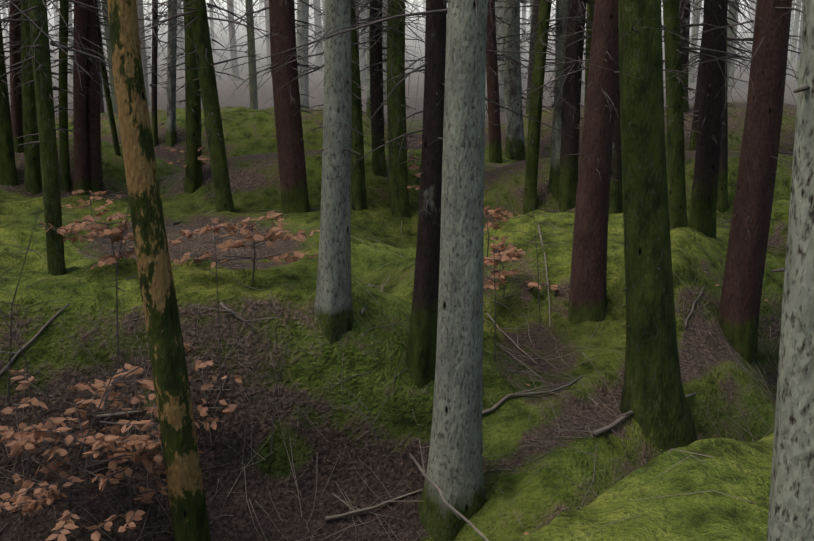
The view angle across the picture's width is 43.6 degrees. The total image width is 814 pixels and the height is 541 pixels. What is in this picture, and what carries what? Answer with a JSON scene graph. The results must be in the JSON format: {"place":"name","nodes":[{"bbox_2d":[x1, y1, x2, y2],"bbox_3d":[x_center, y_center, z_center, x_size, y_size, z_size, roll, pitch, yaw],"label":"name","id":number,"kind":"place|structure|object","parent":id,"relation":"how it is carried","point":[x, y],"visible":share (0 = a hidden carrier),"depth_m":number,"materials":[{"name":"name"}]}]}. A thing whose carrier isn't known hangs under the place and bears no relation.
{"place":"outdoors","nodes":[
{"label":"outdoors","id":0,"kind":"place"},
{"bbox_2d":[47,3,58,45],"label":"tree","id":1,"kind":"object","parent":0,"point":[54,28],"visible":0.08,"depth_m":24.62,"materials":[{"name":"grey plant"}]},
{"bbox_2d":[58,2,73,79],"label":"tree","id":2,"kind":"object","parent":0,"point":[71,53],"visible":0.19,"depth_m":32.98,"materials":[{"name":"grey wood"}]},
{"bbox_2d":[49,0,104,97],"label":"tree","id":3,"kind":"object","parent":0,"point":[102,42],"visible":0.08,"depth_m":27.14,"materials":[{"name":"grey wood"}]},
{"bbox_2d":[209,0,261,80],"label":"tree","id":4,"kind":"object","parent":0,"point":[230,8],"visible":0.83,"depth_m":33.71,"materials":[{"name":"grey wood"}]},
{"bbox_2d":[254,0,271,70],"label":"tree","id":5,"kind":"object","parent":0,"point":[266,2],"visible":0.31,"depth_m":37.72,"materials":[{"name":"grey wood"}]},
{"bbox_2d":[310,0,323,70],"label":"tree","id":6,"kind":"object","parent":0,"point":[319,61],"visible":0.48,"depth_m":37.50,"materials":[{"name":"grey wood"}]},
{"bbox_2d":[321,0,365,67],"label":"tree","id":7,"kind":"object","parent":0,"point":[358,32],"visible":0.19,"depth_m":23.51,"materials":[{"name":"plant"}]},
{"bbox_2d":[359,0,366,86],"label":"tree","id":8,"kind":"object","parent":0,"point":[362,63],"visible":0.25,"depth_m":30.79,"materials":[{"name":"grey wood"}]},
{"bbox_2d":[355,0,419,75],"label":"tree","id":9,"kind":"object","parent":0,"point":[383,41],"visible":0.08,"depth_m":20.94,"materials":[{"name":"grey wood"}]},
{"bbox_2d":[0,0,801,540],"bbox_3d":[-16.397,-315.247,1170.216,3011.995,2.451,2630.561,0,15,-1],"label":"forest ground","id":10,"kind":"structure","parent":0,"point":[552,500],"depth_m":6.86,"materials":[{"name":"green plant"}]},
{"bbox_2d":[1,0,8,46],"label":"tree","id":11,"kind":"object","parent":10,"relation":"on","point":[6,27],"visible":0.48,"depth_m":49.59,"materials":[{"name":"grey plant"}]},
{"bbox_2d":[0,0,23,152],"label":"tree","id":12,"kind":"object","parent":10,"relation":"on","point":[17,119],"visible":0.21,"depth_m":14.02,"materials":[{"name":"brown wood"}]},
{"bbox_2d":[0,266,38,424],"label":"bare sapling","id":13,"kind":"object","parent":10,"relation":"on","point":[22,353],"visible":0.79,"depth_m":6.10,"materials":[{"name":"brown wood"}]},
{"bbox_2d":[0,5,52,185],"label":"tree","id":14,"kind":"object","parent":10,"relation":"on","point":[8,173],"visible":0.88,"depth_m":13.70,"materials":[{"name":"green wood"}]},
{"bbox_2d":[0,208,68,397],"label":"bare sapling","id":15,"kind":"object","parent":10,"relation":"on","point":[12,304],"visible":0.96,"depth_m":6.10,"materials":[{"name":"brown wood"}]},
{"bbox_2d":[0,0,90,487],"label":"tree","id":16,"kind":"object","parent":10,"relation":"on","point":[23,13],"visible":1,"depth_m":2.72,"materials":[{"name":"brown wood"}]},
{"bbox_2d":[0,0,99,194],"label":"tree","id":17,"kind":"object","parent":10,"relation":"on","point":[33,183],"visible":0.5,"depth_m":13.61,"materials":[{"name":"green wood"}]},
{"bbox_2d":[50,0,73,47],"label":"tree","id":18,"kind":"object","parent":10,"relation":"on","point":[56,19],"visible":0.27,"depth_m":53.84,"materials":[{"name":"grey wood"}]},
{"bbox_2d":[0,369,130,494],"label":"beech sapling","id":19,"kind":"object","parent":10,"relation":"on","point":[51,422],"visible":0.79,"depth_m":5.75,"materials":[{"name":"orange plant"}]},
{"bbox_2d":[4,1,155,191],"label":"tree","id":20,"kind":"object","parent":10,"relation":"on","point":[65,177],"visible":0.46,"depth_m":13.69,"materials":[{"name":"green wood"}]},
{"bbox_2d":[2,0,171,194],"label":"tree","id":21,"kind":"object","parent":10,"relation":"on","point":[81,161],"visible":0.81,"depth_m":13.66,"materials":[{"name":"brown wood"}]},
{"bbox_2d":[0,0,175,193],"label":"tree","id":22,"kind":"object","parent":10,"relation":"on","point":[94,85],"visible":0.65,"depth_m":13.82,"materials":[{"name":"brown wood"}]},
{"bbox_2d":[62,190,119,224],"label":"beech sapling","id":23,"kind":"object","parent":10,"relation":"on","point":[97,197],"visible":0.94,"depth_m":11.78,"materials":[{"name":"orange plant"}]},
{"bbox_2d":[48,0,142,155],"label":"tree","id":24,"kind":"object","parent":10,"relation":"on","point":[104,72],"visible":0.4,"depth_m":14.71,"materials":[{"name":"green wood"}]},
{"bbox_2d":[0,342,191,540],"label":"beech sapling","id":25,"kind":"object","parent":10,"relation":"on","point":[94,442],"visible":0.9,"depth_m":5.62,"materials":[{"name":"orange plant"}]},
{"bbox_2d":[52,0,147,112],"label":"tree","id":26,"kind":"object","parent":10,"relation":"on","point":[102,110],"visible":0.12,"depth_m":19.58,"materials":[{"name":"brown wood"}]},
{"bbox_2d":[100,3,105,42],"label":"tree","id":27,"kind":"object","parent":10,"relation":"on","point":[102,29],"visible":0.21,"depth_m":57.50,"materials":[{"name":"grey wood"}]},
{"bbox_2d":[38,212,184,274],"bbox_3d":[-2.041,-0.165,7.156,0.752,0.581,0.920,14,20,41],"label":"beech sapling","id":28,"kind":"object","parent":10,"relation":"on","point":[96,230],"visible":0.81,"depth_m":6.96,"materials":[{"name":"orange plant"}]},
{"bbox_2d":[87,196,135,368],"bbox_3d":[-1.784,0.061,6.186,0.461,1.401,0.216,5,16,16],"label":"bare sapling","id":29,"kind":"object","parent":10,"relation":"on","point":[116,279],"visible":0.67,"depth_m":6.23,"materials":[{"name":"brown wood"}]},
{"bbox_2d":[0,0,226,275],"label":"tree","id":30,"kind":"object","parent":10,"relation":"on","point":[39,46],"visible":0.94,"depth_m":6.84,"materials":[{"name":"green plant"}]},
{"bbox_2d":[99,0,149,112],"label":"tree","id":31,"kind":"object","parent":10,"relation":"on","point":[113,97],"visible":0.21,"depth_m":22.24,"materials":[{"name":"wood"}]},
{"bbox_2d":[82,425,203,540],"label":"beech sapling","id":32,"kind":"object","parent":10,"relation":"on","point":[148,496],"visible":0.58,"depth_m":5.76,"materials":[{"name":"orange plant"}]},
{"bbox_2d":[147,0,151,22],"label":"tree","id":33,"kind":"object","parent":10,"relation":"on","point":[149,11],"visible":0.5,"depth_m":97.25,"materials":[{"name":"grey wood"}]},
{"bbox_2d":[136,0,166,105],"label":"tree","id":34,"kind":"object","parent":10,"relation":"on","point":[140,10],"visible":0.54,"depth_m":25.39,"materials":[{"name":"grey wood"}]},
{"bbox_2d":[99,0,210,146],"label":"tree","id":35,"kind":"object","parent":10,"relation":"on","point":[155,16],"visible":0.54,"depth_m":17.18,"materials":[{"name":"brown wood"}]},
{"bbox_2d":[151,0,161,20],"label":"tree","id":36,"kind":"object","parent":10,"relation":"on","point":[159,9],"visible":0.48,"depth_m":92.91,"materials":[{"name":"grey wood"}]},
{"bbox_2d":[107,0,210,540],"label":"slim tree","id":37,"kind":"object","parent":10,"relation":"on","point":[188,511],"visible":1,"depth_m":5.36,"materials":[{"name":"brown wood"}]},
{"bbox_2d":[159,0,184,68],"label":"tree","id":38,"kind":"object","parent":10,"relation":"on","point":[182,60],"visible":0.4,"depth_m":37.21,"materials":[{"name":"grey plant"}]},
{"bbox_2d":[121,360,244,429],"bbox_3d":[-1.401,0.883,6.291,0.763,0.728,0.417,-8,17,-26],"label":"beech sapling","id":39,"kind":"object","parent":10,"relation":"on","point":[201,409],"visible":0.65,"depth_m":6.28,"materials":[{"name":"orange plant"}]},
{"bbox_2d":[164,146,209,166],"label":"beech sapling","id":40,"kind":"object","parent":10,"relation":"on","point":[201,157],"visible":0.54,"depth_m":13.68,"materials":[{"name":"orange plant"}]},
{"bbox_2d":[140,0,238,146],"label":"tree","id":41,"kind":"object","parent":10,"relation":"on","point":[171,136],"visible":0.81,"depth_m":17.22,"materials":[{"name":"grey wood"}]},
{"bbox_2d":[89,0,308,212],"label":"tree","id":42,"kind":"object","parent":10,"relation":"on","point":[202,39],"visible":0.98,"depth_m":12.54,"materials":[{"name":"green wood"}]},
{"bbox_2d":[207,0,220,53],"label":"tree","id":43,"kind":"object","parent":10,"relation":"on","point":[212,27],"visible":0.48,"depth_m":46.80,"materials":[{"name":"grey plant"}]},
{"bbox_2d":[139,0,295,192],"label":"tree","id":44,"kind":"object","parent":10,"relation":"on","point":[193,180],"visible":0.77,"depth_m":13.53,"materials":[{"name":"green wood"}]},
{"bbox_2d":[180,236,261,397],"bbox_3d":[-1.114,0.346,6.317,0.528,1.200,0.284,0,15,-1],"label":"bare sapling","id":45,"kind":"object","parent":10,"relation":"on","point":[217,301],"visible":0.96,"depth_m":6.33,"materials":[{"name":"brown wood"}]},
{"bbox_2d":[234,0,240,19],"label":"tree","id":46,"kind":"object","parent":10,"relation":"on","point":[236,1],"visible":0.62,"depth_m":109.05,"materials":[{"name":"grey wood"}]},
{"bbox_2d":[223,0,267,108],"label":"tree","id":47,"kind":"object","parent":10,"relation":"on","point":[252,87],"visible":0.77,"depth_m":22.34,"materials":[{"name":"grey wood"}]},
{"bbox_2d":[171,211,319,282],"bbox_3d":[-1.083,-0.145,7.109,1.059,0.624,0.831,0,15,-1],"label":"beech sapling","id":48,"kind":"object","parent":10,"relation":"on","point":[274,234],"visible":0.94,"depth_m":6.98,"materials":[{"name":"orange plant"}]},
{"bbox_2d":[254,0,261,27],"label":"tree","id":49,"kind":"object","parent":10,"relation":"on","point":[260,20],"visible":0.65,"depth_m":84.36,"materials":[{"name":"grey wood"}]},
{"bbox_2d":[262,2,263,25],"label":"tree","id":50,"kind":"object","parent":10,"relation":"on","point":[262,15],"visible":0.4,"depth_m":88.62,"materials":[{"name":"grey wood"}]},
{"bbox_2d":[163,0,367,213],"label":"tree","id":51,"kind":"object","parent":10,"relation":"on","point":[291,158],"visible":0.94,"depth_m":12.63,"materials":[{"name":"brown wood"}]},
{"bbox_2d":[240,333,302,452],"bbox_3d":[-0.831,0.829,6.395,0.382,0.901,0.451,0,15,-1],"label":"bare sapling","id":52,"kind":"object","parent":10,"relation":"on","point":[278,379],"visible":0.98,"depth_m":6.39,"materials":[{"name":"plant"}]},
{"bbox_2d":[259,0,323,109],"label":"tree","id":53,"kind":"object","parent":10,"relation":"on","point":[303,13],"visible":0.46,"depth_m":23.33,"materials":[{"name":"grey wood"}]},
{"bbox_2d":[309,0,323,49],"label":"tree","id":54,"kind":"object","parent":10,"relation":"on","point":[322,16],"visible":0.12,"depth_m":51.51,"materials":[{"name":"grey plant"}]},
{"bbox_2d":[309,0,324,86],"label":"tree","id":55,"kind":"object","parent":10,"relation":"on","point":[323,25],"visible":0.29,"depth_m":31.41,"materials":[{"name":"grey wood"}]},
{"bbox_2d":[238,0,446,210],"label":"tree","id":56,"kind":"object","parent":10,"relation":"on","point":[359,200],"visible":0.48,"depth_m":12.94,"materials":[{"name":"green wood"}]},
{"bbox_2d":[297,0,425,176],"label":"tree","id":57,"kind":"object","parent":10,"relation":"on","point":[376,95],"visible":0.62,"depth_m":13.39,"materials":[{"name":"brown wood"}]},
{"bbox_2d":[322,387,411,493],"bbox_3d":[-0.234,1.126,6.608,0.577,0.748,0.336,-13,20,-40],"label":"bare sapling","id":58,"kind":"object","parent":10,"relation":"on","point":[374,433],"visible":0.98,"depth_m":6.45,"materials":[{"name":"brown plant"}]},
{"bbox_2d":[247,0,504,343],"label":"tree","id":59,"kind":"object","parent":10,"relation":"on","point":[333,308],"visible":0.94,"depth_m":6.63,"materials":[{"name":"grey plant"}]},
{"bbox_2d":[359,0,413,102],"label":"tree","id":60,"kind":"object","parent":10,"relation":"on","point":[384,66],"visible":0.06,"depth_m":26.09,"materials":[{"name":"brown wood"}]},
{"bbox_2d":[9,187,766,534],"bbox_3d":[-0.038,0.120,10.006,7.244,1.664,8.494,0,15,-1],"label":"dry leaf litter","id":61,"kind":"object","parent":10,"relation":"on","point":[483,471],"visible":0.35,"depth_m":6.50,"materials":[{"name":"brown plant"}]},
{"bbox_2d":[356,1,424,118],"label":"tree","id":62,"kind":"object","parent":10,"relation":"on","point":[368,109],"visible":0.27,"depth_m":18.52,"materials":[{"name":"wood"}]},
{"bbox_2d":[0,161,789,540],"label":"twigs","id":63,"kind":"object","parent":10,"relation":"on","point":[494,407],"visible":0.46,"depth_m":6.68,"materials":[{"name":"brown wood"}]},
{"bbox_2d":[301,0,497,217],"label":"tree","id":64,"kind":"object","parent":10,"relation":"on","point":[398,178],"visible":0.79,"depth_m":12.88,"materials":[{"name":"green plant"}]},
{"bbox_2d":[407,0,418,22],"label":"tree","id":65,"kind":"object","parent":10,"relation":"on","point":[416,2],"visible":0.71,"depth_m":102.07,"materials":[{"name":"grey wood"}]},
{"bbox_2d":[407,139,421,189],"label":"beech sapling","id":66,"kind":"object","parent":10,"relation":"on","point":[413,166],"visible":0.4,"depth_m":13.17,"materials":[{"name":"orange plant"}]},
{"bbox_2d":[414,0,425,26],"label":"tree","id":67,"kind":"object","parent":10,"relation":"on","point":[424,6],"visible":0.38,"depth_m":84.31,"materials":[{"name":"grey wood"}]},
{"bbox_2d":[223,0,638,540],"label":"tree","id":68,"kind":"object","parent":10,"relation":"on","point":[454,472],"depth_m":6.07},
{"bbox_2d":[382,0,519,101],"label":"tree","id":69,"kind":"object","parent":10,"relation":"on","point":[487,29],"visible":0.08,"depth_m":13.70,"materials":[{"name":"brown wood"}]},
{"bbox_2d":[484,206,520,266],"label":"beech sapling","id":70,"kind":"object","parent":10,"relation":"on","point":[497,212],"visible":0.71,"depth_m":9.25,"materials":[{"name":"orange plant"}]},
{"bbox_2d":[416,0,593,199],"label":"tree","id":71,"kind":"object","parent":10,"relation":"on","point":[553,184],"visible":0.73,"depth_m":12.93,"materials":[{"name":"grey wood"}]},
{"bbox_2d":[483,242,529,362],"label":"bare sapling","id":72,"kind":"object","parent":10,"relation":"on","point":[495,303],"visible":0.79,"depth_m":7.24,"materials":[{"name":"brown wood"}]},
{"bbox_2d":[485,0,537,162],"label":"tree","id":73,"kind":"object","parent":10,"relation":"on","point":[495,151],"visible":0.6,"depth_m":16.89,"materials":[{"name":"brown wood"}]},
{"bbox_2d":[495,0,529,111],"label":"tree","id":74,"kind":"object","parent":10,"relation":"on","point":[501,88],"visible":0.25,"depth_m":23.99,"materials":[{"name":"grey wood"}]},
{"bbox_2d":[483,241,558,298],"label":"beech sapling","id":75,"kind":"object","parent":10,"relation":"on","point":[511,254],"visible":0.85,"depth_m":8.66,"materials":[{"name":"orange plant"}]},
{"bbox_2d":[520,0,529,55],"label":"tree","id":76,"kind":"object","parent":10,"relation":"on","point":[524,27],"visible":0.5,"depth_m":45.46,"materials":[{"name":"grey plant"}]},
{"bbox_2d":[488,0,586,160],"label":"tree","id":77,"kind":"object","parent":10,"relation":"on","point":[515,148],"visible":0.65,"depth_m":17.30,"materials":[{"name":"grey wood"}]},
{"bbox_2d":[520,0,555,56],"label":"tree","id":78,"kind":"object","parent":10,"relation":"on","point":[531,8],"visible":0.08,"depth_m":22.00,"materials":[{"name":"grey plant"}]},
{"bbox_2d":[486,0,591,214],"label":"tree","id":79,"kind":"object","parent":10,"relation":"on","point":[533,145],"visible":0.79,"depth_m":12.81,"materials":[{"name":"green wood"}]},
{"bbox_2d":[504,199,576,329],"bbox_3d":[1.121,0.031,8.233,0.660,1.201,0.260,-4,16,-15],"label":"bare sapling","id":80,"kind":"object","parent":10,"relation":"on","point":[537,259],"visible":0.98,"depth_m":8.28,"materials":[{"name":"grey wood"}]},
{"bbox_2d":[496,0,592,211],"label":"tree","id":81,"kind":"object","parent":10,"relation":"on","point":[568,172],"visible":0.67,"depth_m":12.85,"materials":[{"name":"brown wood"}]},
{"bbox_2d":[537,0,583,156],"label":"tree","id":82,"kind":"object","parent":10,"relation":"on","point":[552,107],"visible":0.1,"depth_m":15.72,"materials":[{"name":"brown wood"}]},
{"bbox_2d":[421,0,770,323],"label":"tree","id":83,"kind":"object","parent":10,"relation":"on","point":[588,292],"visible":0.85,"depth_m":8.18,"materials":[{"name":"brown plant"}]},
{"bbox_2d":[543,0,703,213],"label":"tree","id":84,"kind":"object","parent":10,"relation":"on","point":[616,201],"visible":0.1,"depth_m":12.79,"materials":[{"name":"brown wood"}]},
{"bbox_2d":[586,0,725,449],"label":"tree trunk","id":85,"kind":"object","parent":10,"relation":"on","point":[653,399],"visible":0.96,"depth_m":6.72,"materials":[{"name":"green plant"}]},
{"bbox_2d":[539,0,789,229],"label":"tree","id":86,"kind":"object","parent":10,"relation":"on","point":[675,119],"visible":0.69,"depth_m":9.36,"materials":[{"name":"green plant"}]},
{"bbox_2d":[688,0,702,82],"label":"tree","id":87,"kind":"object","parent":10,"relation":"on","point":[692,69],"visible":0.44,"depth_m":31.59,"materials":[{"name":"grey wood"}]},
{"bbox_2d":[690,1,702,46],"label":"tree","id":88,"kind":"object","parent":10,"relation":"on","point":[691,23],"visible":0.21,"depth_m":46.33,"materials":[{"name":"grey plant"}]},
{"bbox_2d":[661,0,792,212],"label":"tree","id":89,"kind":"object","parent":10,"relation":"on","point":[722,201],"visible":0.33,"depth_m":12.64,"materials":[{"name":"green wood"}]},
{"bbox_2d":[662,0,800,238],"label":"tree","id":90,"kind":"object","parent":10,"relation":"on","point":[702,211],"visible":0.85,"depth_m":9.64,"materials":[{"name":"plant"}]},
{"bbox_2d":[663,0,802,364],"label":"tree","id":91,"kind":"object","parent":10,"relation":"on","point":[740,301],"visible":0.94,"depth_m":8.19,"materials":[{"name":"brown plant"}]},
{"bbox_2d":[741,0,756,31],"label":"tree","id":92,"kind":"object","parent":10,"relation":"on","point":[752,12],"visible":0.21,"depth_m":40.95,"materials":[{"name":"grey wood"}]},
{"bbox_2d":[743,0,755,37],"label":"tree","id":93,"kind":"object","parent":10,"relation":"on","point":[751,34],"visible":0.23,"depth_m":58.24,"materials":[{"name":"grey wood"}]},
{"bbox_2d":[748,1,751,28],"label":"tree","id":94,"kind":"object","parent":10,"relation":"on","point":[749,25],"visible":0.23,"depth_m":82.67,"materials":[{"name":"grey wood"}]},
{"bbox_2d":[746,0,803,73],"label":"tree","id":95,"kind":"object","parent":10,"relation":"on","point":[792,35],"visible":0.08,"depth_m":20.78,"materials":[{"name":"grey wood"}]},
{"bbox_2d":[789,0,794,44],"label":"tree","id":96,"kind":"object","parent":10,"relation":"on","point":[791,32],"visible":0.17,"depth_m":52.10,"materials":[{"name":"grey wood"}]},
{"bbox_2d":[789,0,801,62],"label":"tree","id":97,"kind":"object","parent":10,"relation":"on","point":[794,44],"visible":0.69,"depth_m":38.48,"materials":[{"name":"grey plant"}]},
{"bbox_2d":[789,0,802,59],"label":"tree","id":98,"kind":"object","parent":10,"relation":"on","point":[798,16],"visible":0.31,"depth_m":17.71,"materials":[{"name":"grey plant"}]},
{"bbox_2d":[791,0,803,80],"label":"tree","id":99,"kind":"object","parent":10,"relation":"on","point":[798,56],"visible":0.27,"depth_m":32.68,"materials":[{"name":"grey wood"}]},
{"bbox_2d":[520,0,553,113],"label":"tree","id":100,"kind":"object","parent":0,"point":[535,10],"visible":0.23,"depth_m":20.13,"materials":[{"name":"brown wood"}]},
{"bbox_2d":[584,0,594,111],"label":"tree","id":101,"kind":"object","parent":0,"point":[590,10],"visible":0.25,"depth_m":14.63,"materials":[{"name":"brown wood"}]},
{"bbox_2d":[661,0,702,112],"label":"tree","id":102,"kind":"object","parent":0,"point":[685,32],"visible":0.25,"depth_m":18.85,"materials":[{"name":"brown wood"}]},
{"bbox_2d":[682,0,752,150],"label":"tree","id":103,"kind":"object","parent":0,"point":[693,139],"visible":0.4,"depth_m":16.00,"materials":[{"name":"green wood"}]},
{"bbox_2d":[693,0,746,93],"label":"tree","id":104,"kind":"object","parent":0,"point":[729,30],"visible":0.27,"depth_m":25.18,"materials":[{"name":"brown wood"}]},
{"bbox_2d":[728,0,753,86],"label":"tree","id":105,"kind":"object","parent":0,"point":[732,69],"visible":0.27,"depth_m":31.00,"materials":[{"name":"grey wood"}]},
{"bbox_2d":[767,0,813,540],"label":"grey tree","id":106,"kind":"object","parent":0,"point":[791,510],"visible":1,"depth_m":2.54,"materials":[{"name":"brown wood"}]}
]}

